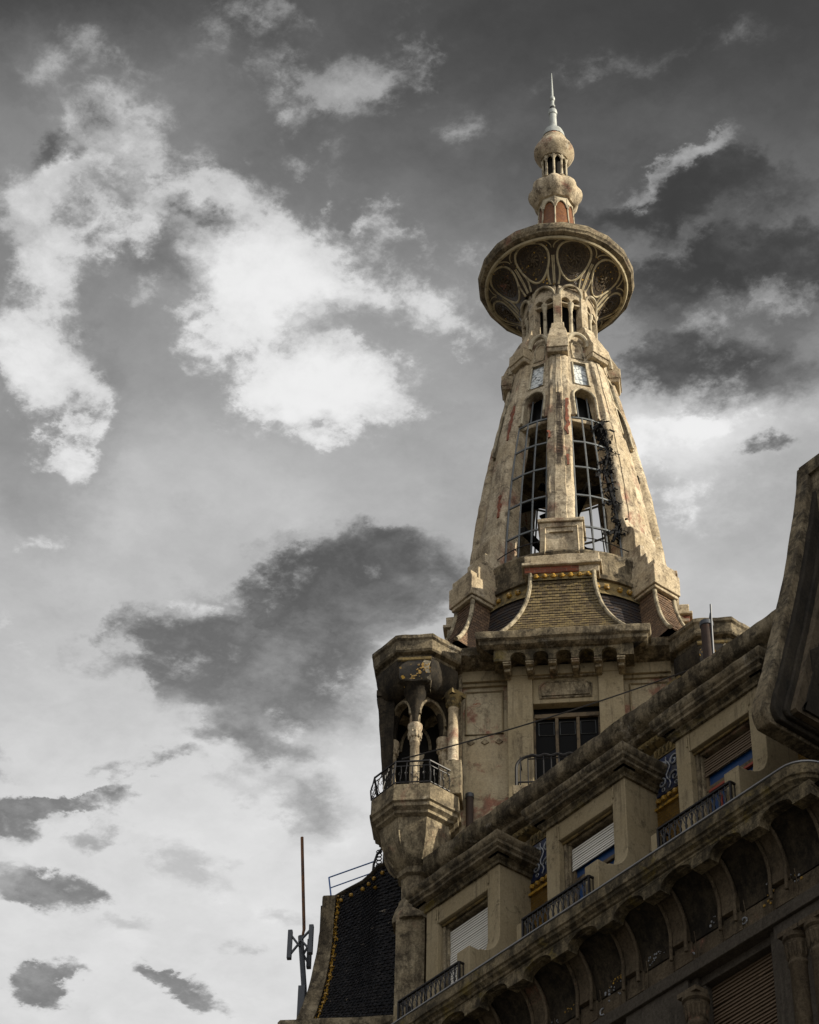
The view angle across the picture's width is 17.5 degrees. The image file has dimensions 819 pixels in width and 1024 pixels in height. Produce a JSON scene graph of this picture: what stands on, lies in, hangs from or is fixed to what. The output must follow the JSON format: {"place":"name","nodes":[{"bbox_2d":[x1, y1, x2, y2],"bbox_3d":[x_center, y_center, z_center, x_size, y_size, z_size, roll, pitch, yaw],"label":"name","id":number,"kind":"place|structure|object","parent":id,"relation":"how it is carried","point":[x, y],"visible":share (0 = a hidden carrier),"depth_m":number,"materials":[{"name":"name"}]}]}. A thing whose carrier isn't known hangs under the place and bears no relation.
{"place":"outdoors","nodes":[
{"label":"outdoors","id":0,"kind":"place"},
{"bbox_2d":[0,0,818,1023],"label":"sky","id":1,"kind":"structure","parent":0,"point":[253,361],"materials":[{"name":"grey"}]},
{"bbox_3d":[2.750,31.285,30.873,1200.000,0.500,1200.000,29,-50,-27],"label":"ground","id":2,"kind":"structure","parent":0,"visible":0},
{"bbox_2d":[392,453,818,1023],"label":"street wing","id":3,"kind":"structure","parent":2,"relation":"on","point":[653,859],"depth_m":43.72,"materials":[{"name":"beige stone"}]},
{"bbox_2d":[369,73,748,1014],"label":"corner tower","id":4,"kind":"structure","parent":3,"relation":"on","point":[563,619],"depth_m":55.15,"materials":[{"name":"stone"}]},
{"bbox_2d":[278,862,400,1023],"bbox_3d":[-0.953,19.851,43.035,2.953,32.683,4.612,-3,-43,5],"label":"corner mansard","id":5,"kind":"object","parent":4,"relation":"attached to","point":[352,977],"visible":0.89,"depth_m":51.27,"materials":[{"name":"black tile"}]},
{"bbox_2d":[286,837,313,1015],"bbox_3d":[-2.155,8.496,52.455,0.508,5.105,0.621,4,-43,-3],"label":"antenna mast","id":6,"kind":"object","parent":5,"relation":"on","point":[302,987],"visible":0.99,"depth_m":52.29,"materials":[{"name":"grey metal"}]},
{"bbox_2d":[328,861,372,894],"bbox_3d":[-1.161,7.336,52.989,0.942,0.842,0.037,-6,-43,8],"label":"roof guard rail","id":7,"kind":"object","parent":5,"relation":"on","point":[330,887],"visible":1,"depth_m":53.06,"materials":[{"name":"grey metal"}]},
{"bbox_2d":[372,848,383,869],"bbox_3d":[-0.467,6.922,53.163,0.583,0.828,0.055,-3,-43,5],"label":"iron cresting","id":8,"kind":"object","parent":5,"relation":"on","point":[376,857],"visible":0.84,"depth_m":53.16,"materials":[{"name":"black metal"}]},
{"bbox_2d":[465,792,473,826],"bbox_3d":[1.163,5.989,51.463,0.188,1.330,0.183,29,-50,-27],"label":"vent pipe","id":9,"kind":"object","parent":4,"relation":"attached to","point":[469,797],"visible":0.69,"depth_m":51.61,"materials":[{"name":"brown metal"}]},
{"bbox_2d":[504,418,547,562],"bbox_3d":[2.618,-0.427,58.144,0.640,4.776,1.047,52,-62,-40],"label":"lattice window","id":10,"kind":"structure","parent":4,"relation":"in","point":[533,471],"depth_m":58.19,"materials":[{"name":"grey metal"}]},
{"bbox_2d":[534,509,545,552],"bbox_3d":[2.975,1.870,60.607,1.046,4.776,0.640,12,-44,-11],"label":"lattice window","id":11,"kind":"structure","parent":4,"relation":"in","point":[537,510],"depth_m":61.87,"materials":[{"name":"grey metal"}]},
{"bbox_2d":[402,669,688,759],"bbox_3d":[2.732,3.929,51.977,5.726,2.227,0.027,-1,-43,2],"label":"overhead cable","id":12,"kind":"object","parent":4,"relation":"attached to","point":[546,717],"visible":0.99,"depth_m":51.89,"materials":[{"name":"black metal"}]},
{"bbox_2d":[581,505,605,551],"bbox_3d":[4.370,1.786,60.482,0.640,4.776,1.046,52,-62,-40],"label":"lattice window","id":13,"kind":"structure","parent":4,"relation":"in","point":[594,507],"depth_m":61.58,"materials":[{"name":"grey metal"}]},
{"bbox_2d":[571,416,622,556],"bbox_3d":[4.013,-0.511,58.020,1.046,4.776,0.640,12,-44,-11],"label":"lattice window","id":14,"kind":"structure","parent":4,"relation":"in","point":[584,442],"depth_m":57.95,"materials":[{"name":"grey metal"}]},
{"bbox_2d":[590,419,627,544],"bbox_3d":[4.370,-0.684,58.234,0.772,4.045,0.705,-3,-43,5],"label":"dead creeper","id":15,"kind":"object","parent":4,"relation":"attached to","point":[599,430],"visible":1,"depth_m":58.29,"materials":[{"name":"black plant"}]},
{"bbox_2d":[699,618,714,658],"bbox_3d":[5.348,2.568,47.555,0.275,1.560,0.268,29,-50,-27],"label":"vent pipe","id":16,"kind":"object","parent":3,"relation":"on","point":[705,627],"visible":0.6,"depth_m":47.74,"materials":[{"name":"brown metal"}]},
{"bbox_2d":[709,604,713,652],"bbox_3d":[5.424,2.456,47.536,0.040,2.101,0.076,29,-50,-27],"label":"aerial rod","id":17,"kind":"object","parent":3,"relation":"on","point":[710,615],"visible":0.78,"depth_m":47.86,"materials":[{"name":"grey metal"}]},
{"bbox_2d":[691,931,781,1023],"bbox_3d":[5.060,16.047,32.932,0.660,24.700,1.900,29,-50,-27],"label":"lower window","id":18,"kind":"structure","parent":3,"relation":"in","point":[745,989],"depth_m":40.90,"materials":[{"name":"brown wood"}]}
]}

